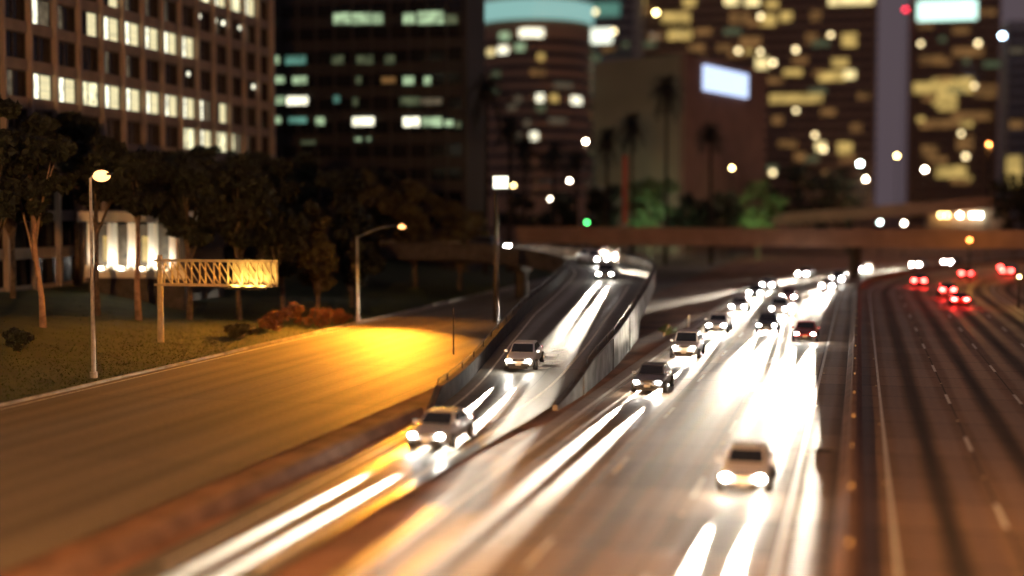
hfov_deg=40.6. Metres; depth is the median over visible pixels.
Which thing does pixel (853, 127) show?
window
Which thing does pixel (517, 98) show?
window
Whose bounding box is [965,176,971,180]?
window
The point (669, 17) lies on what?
window
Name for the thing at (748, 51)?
window
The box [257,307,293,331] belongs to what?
shrub
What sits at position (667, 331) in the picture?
shrub
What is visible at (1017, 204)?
tree
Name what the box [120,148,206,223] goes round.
tree
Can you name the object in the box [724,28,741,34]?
window
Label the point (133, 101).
window
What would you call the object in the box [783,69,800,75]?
window
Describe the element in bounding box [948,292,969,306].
car
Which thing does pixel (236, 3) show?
window
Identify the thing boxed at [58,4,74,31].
window
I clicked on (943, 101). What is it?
window
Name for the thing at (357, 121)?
window
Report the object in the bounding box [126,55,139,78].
window
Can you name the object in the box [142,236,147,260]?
window
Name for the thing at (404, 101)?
window
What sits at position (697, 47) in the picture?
window
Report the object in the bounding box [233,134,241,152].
window
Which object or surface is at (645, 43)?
window
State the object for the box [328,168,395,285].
tree
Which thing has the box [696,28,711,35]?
window
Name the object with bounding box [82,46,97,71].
window
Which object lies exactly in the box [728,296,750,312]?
car
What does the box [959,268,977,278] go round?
car
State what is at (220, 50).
window
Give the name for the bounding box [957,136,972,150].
window
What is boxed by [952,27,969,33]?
window
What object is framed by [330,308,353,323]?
shrub
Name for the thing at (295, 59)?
window
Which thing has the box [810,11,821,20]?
window
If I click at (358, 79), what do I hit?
window
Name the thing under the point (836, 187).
tree
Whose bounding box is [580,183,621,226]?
tree
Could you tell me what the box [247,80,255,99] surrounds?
window
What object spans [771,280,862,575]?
edge line
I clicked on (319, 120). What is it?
window
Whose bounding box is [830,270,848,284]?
car
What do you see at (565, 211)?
tree
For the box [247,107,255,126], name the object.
window
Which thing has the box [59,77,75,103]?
window
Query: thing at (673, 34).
window
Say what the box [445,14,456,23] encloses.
window
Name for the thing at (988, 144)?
street lamp
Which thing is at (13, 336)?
shrub
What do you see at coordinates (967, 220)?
hall
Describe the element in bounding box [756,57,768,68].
window
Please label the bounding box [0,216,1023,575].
ground
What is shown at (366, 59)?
window
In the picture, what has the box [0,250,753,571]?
side road
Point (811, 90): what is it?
window
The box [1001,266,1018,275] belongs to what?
car
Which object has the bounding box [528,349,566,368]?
pavement bars
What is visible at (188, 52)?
window
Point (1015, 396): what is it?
lane line
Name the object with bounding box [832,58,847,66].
window
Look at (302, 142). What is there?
window
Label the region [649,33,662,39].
window
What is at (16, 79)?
window
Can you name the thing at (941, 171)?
window
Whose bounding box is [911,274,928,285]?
car
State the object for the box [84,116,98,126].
window
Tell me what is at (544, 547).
lane line
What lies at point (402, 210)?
tree
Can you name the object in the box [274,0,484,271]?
black tower
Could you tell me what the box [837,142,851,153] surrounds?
window
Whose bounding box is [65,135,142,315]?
tree
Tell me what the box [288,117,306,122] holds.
window
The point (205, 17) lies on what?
window
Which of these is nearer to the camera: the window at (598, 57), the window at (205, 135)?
the window at (205, 135)
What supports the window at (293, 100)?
in the black tower at (381, 85)
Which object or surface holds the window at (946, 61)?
in the mint sign tower at (953, 80)
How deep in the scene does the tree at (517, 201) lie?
244.56 m
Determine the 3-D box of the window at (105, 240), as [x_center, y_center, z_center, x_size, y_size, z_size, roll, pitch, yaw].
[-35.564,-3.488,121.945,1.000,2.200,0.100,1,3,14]
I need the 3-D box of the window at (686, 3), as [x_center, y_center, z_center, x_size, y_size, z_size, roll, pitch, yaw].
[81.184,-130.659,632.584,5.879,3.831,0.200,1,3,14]
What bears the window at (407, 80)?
in the black tower at (381, 85)
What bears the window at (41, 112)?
in the office building
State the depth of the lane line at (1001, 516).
59.50 m
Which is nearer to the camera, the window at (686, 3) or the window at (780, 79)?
the window at (780, 79)
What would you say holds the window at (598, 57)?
in the slab tower at (617, 30)
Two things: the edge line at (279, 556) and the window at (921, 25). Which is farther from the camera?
the window at (921, 25)
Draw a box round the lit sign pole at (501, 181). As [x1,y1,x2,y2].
[493,175,509,321]
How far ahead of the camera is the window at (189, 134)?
149.68 m
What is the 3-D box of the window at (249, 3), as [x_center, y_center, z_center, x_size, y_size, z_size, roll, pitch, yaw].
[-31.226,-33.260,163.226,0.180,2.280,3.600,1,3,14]
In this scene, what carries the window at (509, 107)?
in the round tower at (538, 55)
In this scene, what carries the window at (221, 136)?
in the office building
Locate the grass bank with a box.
[0,260,555,402]
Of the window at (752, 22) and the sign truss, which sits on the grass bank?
the sign truss
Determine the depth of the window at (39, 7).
122.37 m
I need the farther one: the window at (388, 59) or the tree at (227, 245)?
the window at (388, 59)
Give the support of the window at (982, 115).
in the mint sign tower at (953, 80)
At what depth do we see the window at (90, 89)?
130.35 m
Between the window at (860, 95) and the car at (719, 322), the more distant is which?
the window at (860, 95)
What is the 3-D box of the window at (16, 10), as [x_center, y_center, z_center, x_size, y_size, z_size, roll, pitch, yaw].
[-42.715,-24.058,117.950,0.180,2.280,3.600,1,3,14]
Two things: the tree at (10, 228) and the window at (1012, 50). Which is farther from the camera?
the window at (1012, 50)
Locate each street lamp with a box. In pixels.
[89,170,112,377]
[355,224,406,320]
[584,140,586,247]
[730,167,732,257]
[858,162,861,228]
[864,178,866,251]
[895,155,897,228]
[902,8,906,216]
[923,168,926,249]
[968,238,971,281]
[986,143,989,260]
[999,34,1004,184]
[1017,275,1020,307]
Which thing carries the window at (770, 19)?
in the brown tower at (815, 61)
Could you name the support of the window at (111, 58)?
in the office building
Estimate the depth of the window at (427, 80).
195.03 m
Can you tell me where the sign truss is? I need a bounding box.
[154,255,277,341]
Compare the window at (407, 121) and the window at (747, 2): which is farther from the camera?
the window at (747, 2)
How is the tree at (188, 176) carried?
on the grass bank
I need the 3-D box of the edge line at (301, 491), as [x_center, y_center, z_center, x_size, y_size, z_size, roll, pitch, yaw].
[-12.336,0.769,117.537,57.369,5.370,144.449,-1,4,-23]
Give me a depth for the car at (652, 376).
77.58 m
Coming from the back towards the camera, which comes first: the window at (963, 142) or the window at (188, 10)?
the window at (963, 142)
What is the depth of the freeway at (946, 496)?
65.77 m
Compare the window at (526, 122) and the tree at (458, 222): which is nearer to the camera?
the tree at (458, 222)
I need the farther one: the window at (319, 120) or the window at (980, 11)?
the window at (980, 11)
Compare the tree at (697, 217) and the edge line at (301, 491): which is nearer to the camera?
the edge line at (301, 491)
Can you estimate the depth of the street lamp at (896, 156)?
345.99 m
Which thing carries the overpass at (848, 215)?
on the ground at (692, 298)
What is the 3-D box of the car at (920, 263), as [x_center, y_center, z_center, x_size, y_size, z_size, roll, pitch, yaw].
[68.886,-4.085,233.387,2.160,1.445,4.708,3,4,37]
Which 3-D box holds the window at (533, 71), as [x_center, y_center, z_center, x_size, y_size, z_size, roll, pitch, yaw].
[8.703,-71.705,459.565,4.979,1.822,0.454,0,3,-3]
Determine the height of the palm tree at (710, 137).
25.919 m
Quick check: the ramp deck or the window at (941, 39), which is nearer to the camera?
the ramp deck
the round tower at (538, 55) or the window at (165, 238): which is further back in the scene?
the round tower at (538, 55)
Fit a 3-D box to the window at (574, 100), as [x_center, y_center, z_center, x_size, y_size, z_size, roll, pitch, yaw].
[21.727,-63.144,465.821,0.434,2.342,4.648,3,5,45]
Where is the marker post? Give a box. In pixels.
[453,308,453,353]
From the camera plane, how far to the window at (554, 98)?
460.82 m
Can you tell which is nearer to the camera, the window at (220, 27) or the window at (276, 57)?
the window at (220, 27)
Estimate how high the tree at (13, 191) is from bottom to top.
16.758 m
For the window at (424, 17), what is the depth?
194.39 m
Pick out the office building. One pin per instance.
(168, 75)
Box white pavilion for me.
[77,211,224,310]
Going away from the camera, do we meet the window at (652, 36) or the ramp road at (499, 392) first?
the ramp road at (499, 392)
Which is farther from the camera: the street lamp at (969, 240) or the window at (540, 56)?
the window at (540, 56)
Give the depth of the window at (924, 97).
666.74 m
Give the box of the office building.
[0,0,275,291]
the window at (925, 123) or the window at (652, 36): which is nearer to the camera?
the window at (652, 36)
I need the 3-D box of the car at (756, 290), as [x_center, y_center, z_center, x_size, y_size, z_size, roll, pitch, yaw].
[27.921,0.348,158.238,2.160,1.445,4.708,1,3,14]
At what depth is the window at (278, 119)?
200.88 m
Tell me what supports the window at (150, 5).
in the office building
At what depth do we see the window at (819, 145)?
621.93 m
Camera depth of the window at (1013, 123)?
601.17 m
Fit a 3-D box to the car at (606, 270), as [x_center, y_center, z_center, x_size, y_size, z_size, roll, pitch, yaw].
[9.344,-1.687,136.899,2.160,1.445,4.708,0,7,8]
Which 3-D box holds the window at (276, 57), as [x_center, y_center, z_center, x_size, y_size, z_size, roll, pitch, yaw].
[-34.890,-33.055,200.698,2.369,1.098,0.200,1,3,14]
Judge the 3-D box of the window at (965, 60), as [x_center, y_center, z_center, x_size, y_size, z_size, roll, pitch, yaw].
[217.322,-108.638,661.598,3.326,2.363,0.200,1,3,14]
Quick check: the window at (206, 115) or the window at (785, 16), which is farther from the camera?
the window at (785, 16)
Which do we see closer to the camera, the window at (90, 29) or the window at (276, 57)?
the window at (90, 29)
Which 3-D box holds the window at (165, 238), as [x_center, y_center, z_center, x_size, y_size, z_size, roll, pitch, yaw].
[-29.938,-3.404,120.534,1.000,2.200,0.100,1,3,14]
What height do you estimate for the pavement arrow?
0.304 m
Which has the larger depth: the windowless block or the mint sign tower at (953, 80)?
the mint sign tower at (953, 80)
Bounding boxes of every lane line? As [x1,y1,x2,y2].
[523,264,931,567]
[690,272,877,496]
[900,274,1008,527]
[931,271,1022,403]
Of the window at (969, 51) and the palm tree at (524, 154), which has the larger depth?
the window at (969, 51)
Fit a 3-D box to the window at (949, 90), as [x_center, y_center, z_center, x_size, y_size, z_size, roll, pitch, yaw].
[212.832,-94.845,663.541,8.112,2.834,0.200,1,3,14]
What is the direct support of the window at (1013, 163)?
in the plain tower at (1011, 151)
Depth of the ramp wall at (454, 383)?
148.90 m
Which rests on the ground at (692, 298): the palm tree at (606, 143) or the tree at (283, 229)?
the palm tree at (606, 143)
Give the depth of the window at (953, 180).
665.44 m
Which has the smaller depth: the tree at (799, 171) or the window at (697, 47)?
the tree at (799, 171)
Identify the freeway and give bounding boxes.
[329,258,1023,575]
[861,263,1023,575]
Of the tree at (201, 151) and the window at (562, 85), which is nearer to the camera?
the tree at (201, 151)
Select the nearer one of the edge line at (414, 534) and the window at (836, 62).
the edge line at (414, 534)
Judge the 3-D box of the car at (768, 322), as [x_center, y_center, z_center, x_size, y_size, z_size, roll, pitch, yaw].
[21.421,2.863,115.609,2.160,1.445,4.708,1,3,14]
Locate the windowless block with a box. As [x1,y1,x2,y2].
[592,53,766,253]
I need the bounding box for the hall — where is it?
[925,209,1008,228]
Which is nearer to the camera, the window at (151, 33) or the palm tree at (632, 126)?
the window at (151, 33)
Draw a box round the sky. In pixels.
[485,0,1023,205]
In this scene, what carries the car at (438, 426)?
on the ramp road at (499, 392)
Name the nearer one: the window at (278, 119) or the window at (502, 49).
the window at (278, 119)
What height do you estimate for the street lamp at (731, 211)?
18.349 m
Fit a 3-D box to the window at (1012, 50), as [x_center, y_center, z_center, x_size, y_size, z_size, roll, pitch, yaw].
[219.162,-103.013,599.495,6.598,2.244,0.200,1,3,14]
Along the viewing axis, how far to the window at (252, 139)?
164.98 m
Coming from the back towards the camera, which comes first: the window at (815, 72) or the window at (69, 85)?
the window at (815, 72)
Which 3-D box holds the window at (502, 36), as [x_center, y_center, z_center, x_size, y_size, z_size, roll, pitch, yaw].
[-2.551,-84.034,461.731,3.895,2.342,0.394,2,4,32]
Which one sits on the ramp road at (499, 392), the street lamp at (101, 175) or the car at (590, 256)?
the car at (590, 256)
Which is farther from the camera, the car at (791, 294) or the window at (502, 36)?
the window at (502, 36)
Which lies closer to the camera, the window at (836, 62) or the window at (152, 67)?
the window at (152, 67)
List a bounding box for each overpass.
[488,226,1023,275]
[768,195,1021,252]
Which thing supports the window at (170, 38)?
in the office building
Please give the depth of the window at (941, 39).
663.65 m
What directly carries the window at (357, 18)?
in the black tower at (381, 85)
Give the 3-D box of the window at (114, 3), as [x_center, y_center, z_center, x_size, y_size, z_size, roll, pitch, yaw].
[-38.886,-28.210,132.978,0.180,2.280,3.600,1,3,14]
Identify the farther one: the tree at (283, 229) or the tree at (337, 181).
the tree at (337, 181)
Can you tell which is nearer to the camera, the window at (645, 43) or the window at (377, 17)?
the window at (377, 17)
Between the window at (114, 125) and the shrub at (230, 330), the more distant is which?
the window at (114, 125)
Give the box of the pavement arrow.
[573,309,594,319]
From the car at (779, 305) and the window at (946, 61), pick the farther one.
the window at (946, 61)
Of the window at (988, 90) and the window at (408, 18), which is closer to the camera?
the window at (408, 18)
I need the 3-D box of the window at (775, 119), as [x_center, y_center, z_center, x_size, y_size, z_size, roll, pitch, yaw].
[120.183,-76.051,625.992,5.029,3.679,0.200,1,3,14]
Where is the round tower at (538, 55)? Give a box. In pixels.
[485,0,593,226]
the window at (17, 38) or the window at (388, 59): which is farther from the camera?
the window at (388, 59)
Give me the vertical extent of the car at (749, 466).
1.445 m
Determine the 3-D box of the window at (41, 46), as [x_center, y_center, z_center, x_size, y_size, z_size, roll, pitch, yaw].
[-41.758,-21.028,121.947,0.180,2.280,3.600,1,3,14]
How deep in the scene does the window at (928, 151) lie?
667.88 m
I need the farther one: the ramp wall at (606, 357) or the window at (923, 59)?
the window at (923, 59)
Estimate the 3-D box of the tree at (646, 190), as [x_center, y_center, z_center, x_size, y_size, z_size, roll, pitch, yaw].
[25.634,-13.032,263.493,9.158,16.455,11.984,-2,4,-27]
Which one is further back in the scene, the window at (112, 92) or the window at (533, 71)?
the window at (533, 71)
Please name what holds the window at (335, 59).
in the black tower at (381, 85)
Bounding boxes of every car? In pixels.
[408,407,474,448]
[467,236,509,246]
[503,340,544,369]
[575,249,607,264]
[595,263,617,279]
[631,362,673,392]
[670,329,704,357]
[705,313,732,332]
[716,441,776,492]
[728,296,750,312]
[746,284,765,297]
[755,313,781,332]
[759,277,777,289]
[767,296,791,316]
[779,288,798,301]
[792,320,819,341]
[796,267,814,277]
[819,278,836,290]
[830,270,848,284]
[861,263,870,272]
[911,259,929,267]
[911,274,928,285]
[936,282,956,297]
[943,257,962,263]
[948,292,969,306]
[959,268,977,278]
[999,263,1016,271]
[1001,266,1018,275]
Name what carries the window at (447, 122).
in the black tower at (381, 85)
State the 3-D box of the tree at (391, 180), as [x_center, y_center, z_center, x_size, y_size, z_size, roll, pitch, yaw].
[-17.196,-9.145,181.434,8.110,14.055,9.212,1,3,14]
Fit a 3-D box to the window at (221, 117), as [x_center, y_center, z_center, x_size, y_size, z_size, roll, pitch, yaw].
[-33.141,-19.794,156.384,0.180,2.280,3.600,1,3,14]
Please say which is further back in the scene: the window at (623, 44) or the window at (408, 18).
the window at (623, 44)
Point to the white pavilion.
(117, 246)
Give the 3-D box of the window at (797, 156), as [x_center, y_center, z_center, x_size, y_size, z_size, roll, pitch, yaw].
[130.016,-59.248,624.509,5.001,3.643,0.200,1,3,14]
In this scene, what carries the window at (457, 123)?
in the black tower at (381, 85)
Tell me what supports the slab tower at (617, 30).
on the ground at (692, 298)
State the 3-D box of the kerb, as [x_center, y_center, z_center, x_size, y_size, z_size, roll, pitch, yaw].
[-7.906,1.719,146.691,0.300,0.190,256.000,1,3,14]
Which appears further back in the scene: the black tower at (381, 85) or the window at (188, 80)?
the black tower at (381, 85)
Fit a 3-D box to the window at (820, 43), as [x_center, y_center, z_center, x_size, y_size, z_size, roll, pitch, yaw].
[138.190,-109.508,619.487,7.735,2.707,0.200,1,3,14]
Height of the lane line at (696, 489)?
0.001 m
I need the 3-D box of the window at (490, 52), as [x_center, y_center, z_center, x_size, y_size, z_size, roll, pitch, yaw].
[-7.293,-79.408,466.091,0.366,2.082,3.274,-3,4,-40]
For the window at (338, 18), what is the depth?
197.62 m
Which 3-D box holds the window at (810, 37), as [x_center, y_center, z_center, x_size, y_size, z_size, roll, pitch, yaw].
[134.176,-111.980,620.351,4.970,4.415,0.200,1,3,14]
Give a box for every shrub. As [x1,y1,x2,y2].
[1,327,34,351]
[224,322,259,338]
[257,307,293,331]
[287,301,336,326]
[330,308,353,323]
[658,323,677,334]
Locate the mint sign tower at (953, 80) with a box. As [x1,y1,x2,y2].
[905,0,1000,227]
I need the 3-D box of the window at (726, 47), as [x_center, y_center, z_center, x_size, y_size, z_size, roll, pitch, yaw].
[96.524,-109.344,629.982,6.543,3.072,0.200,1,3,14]
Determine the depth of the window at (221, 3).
156.56 m
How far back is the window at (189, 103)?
149.57 m
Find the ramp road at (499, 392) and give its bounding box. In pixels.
[115,254,650,575]
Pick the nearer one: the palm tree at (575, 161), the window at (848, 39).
the palm tree at (575, 161)
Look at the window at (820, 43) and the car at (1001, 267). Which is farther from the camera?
the window at (820, 43)
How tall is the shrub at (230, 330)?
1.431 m
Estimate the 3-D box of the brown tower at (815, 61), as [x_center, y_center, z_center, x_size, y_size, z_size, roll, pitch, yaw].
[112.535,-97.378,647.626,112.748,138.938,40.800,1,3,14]
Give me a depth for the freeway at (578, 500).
52.57 m
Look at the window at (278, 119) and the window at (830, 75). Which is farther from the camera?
the window at (830, 75)
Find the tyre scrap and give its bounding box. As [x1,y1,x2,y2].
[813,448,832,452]
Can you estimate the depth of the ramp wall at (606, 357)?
97.46 m
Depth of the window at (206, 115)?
153.45 m
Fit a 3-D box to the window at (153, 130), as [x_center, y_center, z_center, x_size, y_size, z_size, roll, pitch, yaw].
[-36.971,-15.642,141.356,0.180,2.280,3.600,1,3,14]
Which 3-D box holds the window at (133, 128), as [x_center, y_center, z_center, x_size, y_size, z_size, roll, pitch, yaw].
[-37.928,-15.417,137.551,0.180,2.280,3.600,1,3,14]
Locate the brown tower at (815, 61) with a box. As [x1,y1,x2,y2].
[643,0,877,228]
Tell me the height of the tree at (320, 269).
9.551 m
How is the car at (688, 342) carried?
on the freeway at (578, 500)
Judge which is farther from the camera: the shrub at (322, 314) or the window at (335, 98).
the window at (335, 98)
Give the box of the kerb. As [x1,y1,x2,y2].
[0,277,551,406]
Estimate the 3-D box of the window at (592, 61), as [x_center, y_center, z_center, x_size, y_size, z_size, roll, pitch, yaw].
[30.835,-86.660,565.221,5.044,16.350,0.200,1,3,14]
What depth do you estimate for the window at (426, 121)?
195.22 m
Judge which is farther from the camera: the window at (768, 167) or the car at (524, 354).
the window at (768, 167)
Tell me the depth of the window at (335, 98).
198.54 m
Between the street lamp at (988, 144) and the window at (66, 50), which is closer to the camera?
the window at (66, 50)
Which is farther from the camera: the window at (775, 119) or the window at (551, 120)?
the window at (775, 119)
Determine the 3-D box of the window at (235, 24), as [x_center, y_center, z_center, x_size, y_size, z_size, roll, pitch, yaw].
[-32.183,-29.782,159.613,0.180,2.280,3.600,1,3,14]
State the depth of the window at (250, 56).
164.39 m
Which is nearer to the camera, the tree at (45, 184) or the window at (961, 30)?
the tree at (45, 184)
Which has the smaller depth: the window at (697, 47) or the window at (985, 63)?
the window at (697, 47)
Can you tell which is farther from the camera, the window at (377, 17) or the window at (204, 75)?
the window at (377, 17)
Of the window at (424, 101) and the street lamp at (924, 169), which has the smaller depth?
the window at (424, 101)
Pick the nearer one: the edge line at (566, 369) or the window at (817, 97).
the edge line at (566, 369)
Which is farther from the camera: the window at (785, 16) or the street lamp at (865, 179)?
the window at (785, 16)
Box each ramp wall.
[242,238,568,410]
[311,236,655,410]
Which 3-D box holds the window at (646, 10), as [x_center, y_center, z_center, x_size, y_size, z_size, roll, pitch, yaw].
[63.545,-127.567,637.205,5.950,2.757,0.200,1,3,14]
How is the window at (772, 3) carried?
in the brown tower at (815, 61)
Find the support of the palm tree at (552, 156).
on the grass bank
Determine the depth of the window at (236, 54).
160.66 m
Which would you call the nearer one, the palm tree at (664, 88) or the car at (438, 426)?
the car at (438, 426)
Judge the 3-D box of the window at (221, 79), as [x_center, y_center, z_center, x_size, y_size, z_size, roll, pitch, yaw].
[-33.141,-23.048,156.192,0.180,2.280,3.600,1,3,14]
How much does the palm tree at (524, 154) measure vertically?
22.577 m
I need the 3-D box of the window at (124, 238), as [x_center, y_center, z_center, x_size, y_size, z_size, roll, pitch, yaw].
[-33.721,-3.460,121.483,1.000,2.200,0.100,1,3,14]
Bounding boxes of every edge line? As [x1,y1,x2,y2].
[0,254,656,409]
[161,266,575,563]
[253,428,501,570]
[355,258,1007,575]
[486,286,628,427]
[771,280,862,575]
[869,265,996,575]
[991,275,1023,313]
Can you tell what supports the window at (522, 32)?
in the round tower at (538, 55)
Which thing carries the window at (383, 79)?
in the black tower at (381, 85)
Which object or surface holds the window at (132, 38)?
in the office building
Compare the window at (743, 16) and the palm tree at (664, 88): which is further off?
the window at (743, 16)
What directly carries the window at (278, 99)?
in the black tower at (381, 85)
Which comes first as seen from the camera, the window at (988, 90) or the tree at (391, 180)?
the tree at (391, 180)
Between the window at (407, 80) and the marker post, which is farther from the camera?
the window at (407, 80)
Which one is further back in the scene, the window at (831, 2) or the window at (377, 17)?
the window at (831, 2)
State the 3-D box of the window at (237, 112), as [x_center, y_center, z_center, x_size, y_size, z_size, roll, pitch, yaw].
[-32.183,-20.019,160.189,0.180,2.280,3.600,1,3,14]
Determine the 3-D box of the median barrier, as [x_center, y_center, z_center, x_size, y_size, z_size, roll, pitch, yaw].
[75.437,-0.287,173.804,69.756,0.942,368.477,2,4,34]
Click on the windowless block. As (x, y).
(731, 99)
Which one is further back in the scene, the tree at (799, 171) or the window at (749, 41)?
the window at (749, 41)
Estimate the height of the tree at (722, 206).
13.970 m
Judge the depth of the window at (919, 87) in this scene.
666.09 m
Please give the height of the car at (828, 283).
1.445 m
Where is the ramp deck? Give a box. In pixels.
[249,257,541,269]
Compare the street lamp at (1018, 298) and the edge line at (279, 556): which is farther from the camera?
the street lamp at (1018, 298)
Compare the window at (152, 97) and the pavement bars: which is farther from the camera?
the window at (152, 97)
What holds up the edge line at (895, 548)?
on the freeway at (946, 496)
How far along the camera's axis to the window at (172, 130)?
145.82 m
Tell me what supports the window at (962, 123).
in the mint sign tower at (953, 80)
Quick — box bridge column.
[507,265,532,297]
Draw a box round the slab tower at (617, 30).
[580,0,643,217]
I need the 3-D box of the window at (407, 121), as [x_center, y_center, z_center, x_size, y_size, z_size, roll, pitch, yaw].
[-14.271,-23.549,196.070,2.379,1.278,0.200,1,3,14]
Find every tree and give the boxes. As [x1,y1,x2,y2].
[0,96,46,238]
[0,112,78,327]
[4,125,60,298]
[46,110,100,285]
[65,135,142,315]
[109,148,166,320]
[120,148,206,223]
[148,154,234,319]
[184,144,245,217]
[211,150,284,319]
[221,149,279,281]
[244,156,320,318]
[253,151,293,259]
[279,151,363,234]
[285,216,339,317]
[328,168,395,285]
[328,200,386,307]
[348,165,406,229]
[379,178,447,286]
[432,199,490,289]
[463,71,515,273]
[490,114,530,270]
[493,194,544,226]
[507,135,542,226]
[538,139,569,245]
[539,192,574,246]
[559,147,593,247]
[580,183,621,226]
[586,127,625,250]
[613,112,651,254]
[627,177,680,259]
[642,73,685,264]
[661,192,719,259]
[692,122,725,263]
[708,191,744,256]
[738,179,789,256]
[762,162,831,250]
[814,167,864,250]
[989,172,1023,257]
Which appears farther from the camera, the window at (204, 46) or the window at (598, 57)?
the window at (598, 57)
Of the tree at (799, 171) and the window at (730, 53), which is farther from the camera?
the window at (730, 53)
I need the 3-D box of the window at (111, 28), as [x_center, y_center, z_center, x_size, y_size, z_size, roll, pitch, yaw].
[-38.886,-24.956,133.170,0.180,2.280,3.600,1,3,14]
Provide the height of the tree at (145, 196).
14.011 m
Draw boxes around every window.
[5,0,24,20]
[6,30,24,58]
[7,69,25,96]
[8,109,26,129]
[32,0,49,26]
[33,36,50,63]
[34,73,51,100]
[34,110,51,136]
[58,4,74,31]
[58,41,74,67]
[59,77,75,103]
[82,10,96,36]
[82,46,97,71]
[83,81,98,106]
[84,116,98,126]
[103,236,107,260]
[104,0,117,7]
[104,16,118,41]
[105,50,118,75]
[105,85,119,108]
[106,119,119,141]
[122,236,127,260]
[125,0,138,13]
[126,21,138,45]
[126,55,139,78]
[127,88,139,111]
[127,121,140,144]
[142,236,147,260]
[145,0,157,18]
[146,27,157,50]
[146,59,158,82]
[147,91,158,114]
[147,124,159,145]
[163,236,168,258]
[164,0,175,23]
[165,31,176,54]
[165,63,176,85]
[166,94,177,116]
[166,126,177,147]
[182,5,193,27]
[183,36,193,58]
[183,67,193,88]
[184,97,194,118]
[184,128,194,148]
[200,10,209,32]
[200,40,209,61]
[200,70,210,91]
[201,100,210,120]
[201,130,210,147]
[216,0,224,7]
[216,15,225,36]
[216,44,225,65]
[217,74,225,94]
[217,103,226,122]
[217,132,226,151]
[231,0,239,11]
[231,19,240,40]
[232,48,240,68]
[232,77,240,96]
[232,105,241,124]
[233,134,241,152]
[246,0,254,16]
[246,24,254,44]
[247,52,254,71]
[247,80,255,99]
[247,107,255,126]
[247,135,255,152]
[275,56,278,63]
[275,76,283,82]
[275,96,284,103]
[275,117,280,122]
[285,55,305,63]
[287,96,306,104]
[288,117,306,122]
[293,76,306,83]
[301,141,314,143]
[316,117,323,124]
[332,55,342,63]
[333,13,350,23]
[333,96,338,101]
[352,13,370,23]
[353,97,357,105]
[353,117,373,125]
[356,76,360,83]
[357,55,372,63]
[373,13,382,23]
[381,77,395,82]
[385,55,394,63]
[400,97,419,105]
[403,13,414,23]
[403,76,413,84]
[403,117,419,126]
[418,11,443,24]
[421,98,441,104]
[422,117,441,126]
[424,76,430,84]
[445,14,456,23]
[445,120,452,125]
[455,121,460,127]
[487,49,493,55]
[492,71,499,78]
[498,46,507,53]
[499,32,509,39]
[507,105,516,109]
[515,43,524,50]
[515,96,520,101]
[519,29,543,36]
[524,120,529,125]
[530,132,537,139]
[531,69,545,74]
[537,53,543,60]
[537,94,542,100]
[537,105,544,110]
[549,118,566,122]
[551,95,557,101]
[554,83,572,87]
[571,97,580,103]
[589,2,619,16]
[591,28,611,43]
[591,56,593,95]
[593,56,599,60]
[602,46,614,52]
[621,42,628,46]
[643,41,655,46]
[644,8,655,13]
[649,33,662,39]
[661,12,689,22]
[668,29,691,39]
[683,0,695,6]
[688,44,703,51]
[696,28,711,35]
[717,44,730,51]
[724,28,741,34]
[725,0,738,4]
[728,51,745,57]
[729,11,749,23]
[740,36,760,46]
[745,0,758,5]
[745,49,752,53]
[747,19,764,25]
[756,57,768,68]
[760,14,775,25]
[765,0,777,7]
[766,165,776,170]
[768,76,783,82]
[769,93,821,102]
[772,116,782,123]
[778,141,797,146]
[781,12,791,21]
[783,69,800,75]
[792,56,807,63]
[794,153,805,160]
[805,33,816,42]
[806,156,817,161]
[809,88,825,93]
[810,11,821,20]
[812,40,828,46]
[813,70,825,75]
[816,142,825,149]
[818,71,845,80]
[820,108,835,114]
[829,0,873,4]
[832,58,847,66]
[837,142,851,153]
[840,156,857,161]
[842,33,856,46]
[844,70,854,78]
[850,124,861,131]
[858,92,870,98]
[913,81,972,93]
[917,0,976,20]
[918,22,932,28]
[920,55,943,64]
[920,119,959,127]
[921,145,937,158]
[922,95,934,100]
[929,157,946,162]
[932,77,971,88]
[932,99,949,104]
[933,59,949,64]
[936,166,966,177]
[937,92,956,110]
[938,77,950,82]
[939,37,945,41]
[947,87,964,92]
[951,178,968,183]
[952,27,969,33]
[952,47,983,56]
[952,111,991,120]
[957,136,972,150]
[959,121,971,126]
[963,58,969,62]
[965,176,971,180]
[974,84,996,97]
[978,9,995,14]
[983,61,1000,66]
[1006,156,1021,187]
[1009,120,1023,127]
[1010,48,1023,52]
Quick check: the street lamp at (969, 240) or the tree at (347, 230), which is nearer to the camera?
the tree at (347, 230)
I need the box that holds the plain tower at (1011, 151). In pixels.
[998,21,1023,228]
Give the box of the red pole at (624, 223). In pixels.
[620,155,628,253]
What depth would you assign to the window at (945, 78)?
664.30 m
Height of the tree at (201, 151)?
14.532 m
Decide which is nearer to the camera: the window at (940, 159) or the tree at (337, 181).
the tree at (337, 181)
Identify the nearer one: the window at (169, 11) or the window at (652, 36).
the window at (169, 11)
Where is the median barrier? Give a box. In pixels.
[830,259,1023,575]
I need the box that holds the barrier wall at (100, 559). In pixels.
[38,406,423,575]

